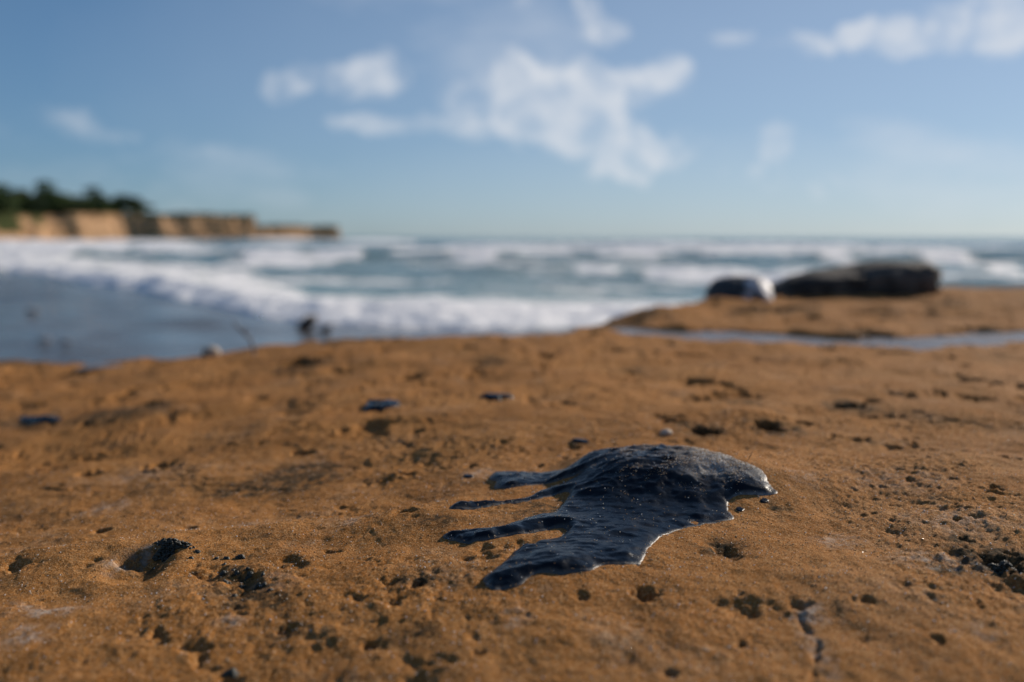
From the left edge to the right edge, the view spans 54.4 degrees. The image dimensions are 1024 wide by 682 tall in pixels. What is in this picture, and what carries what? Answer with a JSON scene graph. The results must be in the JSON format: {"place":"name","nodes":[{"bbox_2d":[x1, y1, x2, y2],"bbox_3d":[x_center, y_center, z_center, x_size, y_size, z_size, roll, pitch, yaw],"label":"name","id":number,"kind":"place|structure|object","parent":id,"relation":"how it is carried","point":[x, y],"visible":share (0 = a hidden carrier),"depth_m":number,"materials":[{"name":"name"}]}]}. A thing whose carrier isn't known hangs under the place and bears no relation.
{"place":"outdoors","nodes":[
{"label":"outdoors","id":0,"kind":"place"},
{"bbox_2d":[0,211,128,240],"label":"headland","id":1,"kind":"structure","parent":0,"point":[69,226],"depth_m":164.61,"materials":[{"name":"stone"}]},
{"bbox_2d":[0,182,11,190],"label":"tree","id":2,"kind":"object","parent":1,"relation":"on","point":[5,187],"visible":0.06,"depth_m":164.34,"materials":[{"name":"green plant"}]},
{"bbox_2d":[0,190,22,209],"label":"tree","id":3,"kind":"object","parent":1,"relation":"on","point":[6,197],"visible":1,"depth_m":154.25,"materials":[{"name":"green plant"}]},
{"bbox_2d":[2,191,33,209],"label":"tree","id":4,"kind":"object","parent":1,"relation":"on","point":[23,197],"visible":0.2,"depth_m":158.48,"materials":[{"name":"green plant"}]},
{"bbox_2d":[9,188,30,194],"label":"tree","id":5,"kind":"object","parent":1,"relation":"on","point":[20,190],"visible":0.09,"depth_m":167.57,"materials":[{"name":"green plant"}]},
{"bbox_2d":[21,194,53,213],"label":"tree","id":6,"kind":"object","parent":1,"relation":"on","point":[32,199],"visible":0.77,"depth_m":160.25,"materials":[{"name":"green plant"}]},
{"bbox_2d":[33,180,68,200],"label":"tree","id":7,"kind":"object","parent":1,"relation":"on","point":[38,189],"visible":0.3,"depth_m":166.13,"materials":[{"name":"green plant"}]},
{"bbox_2d":[31,191,75,212],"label":"tree","id":8,"kind":"object","parent":1,"relation":"on","point":[55,201],"visible":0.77,"depth_m":163.00,"materials":[{"name":"green plant"}]},
{"bbox_2d":[0,205,117,213],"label":"scrub","id":9,"kind":"object","parent":1,"relation":"on","point":[23,210],"visible":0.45,"depth_m":166.45,"materials":[{"name":"green plant"}]},
{"bbox_2d":[57,197,83,212],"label":"tree","id":10,"kind":"object","parent":1,"relation":"on","point":[72,207],"visible":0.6,"depth_m":166.40,"materials":[{"name":"green plant"}]},
{"bbox_2d":[72,195,88,198],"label":"tree","id":11,"kind":"object","parent":1,"relation":"on","point":[76,196],"visible":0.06,"depth_m":174.07,"materials":[{"name":"green plant"}]},
{"bbox_2d":[76,198,95,212],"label":"tree","id":12,"kind":"object","parent":1,"relation":"on","point":[87,203],"visible":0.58,"depth_m":169.91,"materials":[{"name":"green plant"}]},
{"bbox_2d":[82,186,107,200],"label":"tree","id":13,"kind":"object","parent":1,"relation":"on","point":[96,195],"visible":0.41,"depth_m":177.89,"materials":[{"name":"green plant"}]},
{"bbox_2d":[91,199,113,211],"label":"tree","id":14,"kind":"object","parent":1,"relation":"on","point":[101,205],"visible":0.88,"depth_m":172.67,"materials":[{"name":"green plant"}]},
{"bbox_2d":[101,198,125,212],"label":"tree","id":15,"kind":"object","parent":1,"relation":"on","point":[116,208],"visible":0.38,"depth_m":180.04,"materials":[{"name":"green plant"}]},
{"bbox_2d":[111,194,141,216],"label":"tree","id":16,"kind":"object","parent":1,"relation":"on","point":[119,197],"visible":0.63,"depth_m":181.08,"materials":[{"name":"green plant"}]},
{"bbox_2d":[119,214,259,239],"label":"headland","id":17,"kind":"structure","parent":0,"point":[161,226],"depth_m":225.24,"materials":[{"name":"stone"}]},
{"bbox_2d":[114,196,154,216],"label":"tree","id":18,"kind":"object","parent":17,"relation":"on","point":[141,208],"visible":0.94,"depth_m":181.72,"materials":[{"name":"green plant"}]},
{"bbox_2d":[115,211,256,216],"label":"scrub","id":19,"kind":"object","parent":17,"relation":"on","point":[182,213],"visible":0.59,"depth_m":227.80,"materials":[{"name":"green plant"}]},
{"bbox_2d":[0,270,572,363],"bbox_3d":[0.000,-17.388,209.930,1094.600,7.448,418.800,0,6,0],"label":"beach","id":20,"kind":"structure","parent":0,"point":[97,324],"depth_m":9.67,"materials":[{"name":"liquid"}]},
{"bbox_2d":[37,338,51,341],"bbox_3d":[-3.808,-0.009,8.108,0.108,0.036,0.088,0,6,0],"label":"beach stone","id":21,"kind":"object","parent":20,"relation":"on","point":[44,339],"visible":1,"depth_m":8.08,"materials":[{"name":"grey stone"}]},
{"bbox_2d":[59,340,71,343],"bbox_3d":[-3.578,0.007,7.976,0.104,0.032,0.082,0,6,0],"label":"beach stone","id":22,"kind":"object","parent":20,"relation":"on","point":[65,341],"visible":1,"depth_m":7.95,"materials":[{"name":"grey stone"}]},
{"bbox_2d":[257,225,340,238],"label":"headland","id":23,"kind":"structure","parent":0,"point":[304,232],"depth_m":432.20,"materials":[{"name":"stone"}]},
{"bbox_2d":[259,224,336,226],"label":"scrub","id":24,"kind":"object","parent":23,"relation":"on","point":[273,225],"visible":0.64,"depth_m":433.71,"materials":[{"name":"green plant"}]},
{"bbox_2d":[296,315,317,328],"bbox_3d":[-1.983,-0.175,9.658,0.247,0.126,0.155,-34,32,-22],"label":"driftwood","id":25,"kind":"object","parent":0,"point":[308,322],"visible":0.88,"depth_m":9.61,"materials":[{"name":"grey wood"}]},
{"bbox_2d":[319,324,331,331],"bbox_3d":[-1.739,-0.116,9.300,0.155,0.063,0.115,-28,8,18],"label":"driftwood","id":26,"kind":"object","parent":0,"point":[325,328],"visible":0.98,"depth_m":9.27,"materials":[{"name":"grey wood"}]},
{"bbox_2d":[0,286,1023,681],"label":"ground","id":27,"kind":"structure","parent":0,"point":[142,418],"depth_m":0.99,"materials":[{"name":"stone"}]},
{"bbox_2d":[19,416,60,423],"bbox_3d":[-0.834,0.142,1.752,0.040,0.030,0.186,-6,8,-45],"label":"tar spot","id":28,"kind":"object","parent":27,"relation":"on","point":[35,419],"visible":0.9,"depth_m":1.72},
{"bbox_2d":[76,363,121,369],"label":"puddle","id":29,"kind":"object","parent":27,"relation":"on","point":[95,365],"visible":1,"depth_m":2.64,"materials":[{"name":"grey liquid"}]},
{"bbox_2d":[152,538,194,561],"bbox_3d":[-0.295,0.180,0.864,0.039,0.019,0.027,0,6,0],"label":"algae tuft","id":30,"kind":"object","parent":27,"relation":"on","point":[172,544],"visible":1,"depth_m":0.86,"materials":[{"name":"black plant"}]},
{"bbox_2d":[201,346,220,356],"bbox_3d":[-0.819,0.030,2.706,0.053,0.033,0.036,0,6,0],"label":"stone","id":31,"kind":"object","parent":27,"relation":"on","point":[210,351],"visible":0.87,"depth_m":2.69,"materials":[{"name":"grey stone"}]},
{"bbox_2d":[218,570,227,575],"bbox_3d":[-0.234,0.189,0.806,0.008,0.006,0.005,0,6,0],"label":"algae tuft","id":32,"kind":"object","parent":27,"relation":"on","point":[223,572],"visible":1,"depth_m":0.81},
{"bbox_2d":[222,667,238,678],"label":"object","id":33,"kind":"object","parent":27,"relation":"on","point":[232,672],"visible":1,"depth_m":0.64,"materials":[{"name":"grey stone"}]},
{"bbox_2d":[235,554,245,558],"bbox_3d":[-0.231,0.183,0.849,0.009,0.005,0.008,0,6,0],"label":"algae tuft","id":34,"kind":"object","parent":27,"relation":"on","point":[240,556],"visible":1,"depth_m":0.85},
{"bbox_2d":[232,320,254,355],"bbox_3d":[-0.700,0.002,2.605,0.063,0.112,0.012,2,6,14],"label":"twig","id":35,"kind":"object","parent":27,"relation":"on","point":[247,337],"visible":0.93,"depth_m":2.60,"materials":[{"name":"grey wood"}]},
{"bbox_2d":[244,571,252,580],"bbox_3d":[-0.212,0.189,0.801,0.007,0.008,0.006,0,6,0],"label":"algae tuft","id":36,"kind":"object","parent":27,"relation":"on","point":[249,574],"visible":1,"depth_m":0.80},
{"bbox_2d":[364,399,400,410],"bbox_3d":[-0.204,0.104,1.573,0.066,0.020,0.082,0,6,0],"label":"tar spot","id":37,"kind":"object","parent":27,"relation":"on","point":[375,404],"visible":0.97,"depth_m":1.55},
{"bbox_2d":[463,474,473,477],"bbox_3d":[-0.048,0.151,1.091,0.018,0.010,0.021,0,6,0],"label":"tar spot","id":38,"kind":"object","parent":27,"relation":"on","point":[468,475],"visible":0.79,"depth_m":1.09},
{"bbox_2d":[480,393,512,400],"bbox_3d":[-0.024,0.096,1.591,0.059,0.025,0.052,0,6,0],"label":"tar spot","id":39,"kind":"object","parent":27,"relation":"on","point":[495,396],"visible":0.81,"depth_m":1.58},
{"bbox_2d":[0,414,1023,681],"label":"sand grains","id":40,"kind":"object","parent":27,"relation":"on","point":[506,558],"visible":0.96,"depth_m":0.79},
{"bbox_2d":[571,438,588,443],"bbox_3d":[0.085,0.127,1.240,0.032,0.012,0.026,6,8,45],"label":"tar spot","id":41,"kind":"object","parent":27,"relation":"on","point":[580,440],"visible":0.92,"depth_m":1.24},
{"bbox_2d":[443,444,777,589],"bbox_3d":[0.096,0.147,0.913,0.318,0.050,0.380,0,6,0],"label":"tar blob","id":42,"kind":"object","parent":27,"relation":"on","point":[626,505],"visible":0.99,"depth_m":0.93,"materials":[{"name":"black"}]},
{"bbox_2d":[660,429,672,435],"bbox_3d":[0.196,0.116,1.264,0.016,0.009,0.014,0,6,0],"label":"stone","id":43,"kind":"object","parent":27,"relation":"on","point":[665,432],"visible":1,"depth_m":1.26,"materials":[{"name":"white stone"}]},
{"bbox_2d":[705,275,772,301],"bbox_3d":[0.859,-0.163,3.776,0.251,0.171,0.229,0,6,0],"label":"boulder","id":44,"kind":"object","parent":27,"relation":"on","point":[750,288],"visible":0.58,"depth_m":3.69,"materials":[{"name":"grey stone"}]},
{"bbox_2d":[736,506,744,511],"bbox_3d":[0.209,0.158,0.915,0.014,0.010,0.017,0,6,0],"label":"tar spot","id":45,"kind":"object","parent":27,"relation":"on","point":[739,509],"visible":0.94,"depth_m":0.91,"materials":[{"name":"black"}]},
{"bbox_2d":[760,498,768,502],"bbox_3d":[0.236,0.153,0.931,0.015,0.011,0.015,0,6,0],"label":"tar spot","id":46,"kind":"object","parent":27,"relation":"on","point":[764,500],"visible":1,"depth_m":0.93,"materials":[{"name":"black"}]},
{"bbox_2d":[569,326,1023,349],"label":"water channel","id":47,"kind":"object","parent":27,"relation":"on","point":[973,338],"visible":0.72,"depth_m":2.53,"materials":[{"name":"blue"}]},
{"bbox_2d":[769,260,942,297],"bbox_3d":[1.420,-0.224,4.184,0.816,0.221,0.355,-3,6,-9],"label":"boulder","id":48,"kind":"object","parent":27,"relation":"on","point":[892,278],"visible":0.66,"depth_m":4.04,"materials":[{"name":"grey stone"}]},
{"bbox_2d":[987,560,1018,576],"bbox_3d":[0.381,0.175,0.773,0.022,0.012,0.020,0,6,0],"label":"algae tuft","id":49,"kind":"object","parent":27,"relation":"on","point":[996,568],"visible":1,"depth_m":0.77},
{"bbox_2d":[0,237,1023,329],"bbox_3d":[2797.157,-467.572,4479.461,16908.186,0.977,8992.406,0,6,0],"label":"sea","id":50,"kind":"structure","parent":0,"point":[522,283],"depth_m":24.87,"materials":[{"name":"liquid"}]},
{"bbox_2d":[0,0,1023,236],"label":"sky","id":51,"kind":"structure","parent":0,"point":[364,118],"materials":[{"name":"blue"}]}
]}

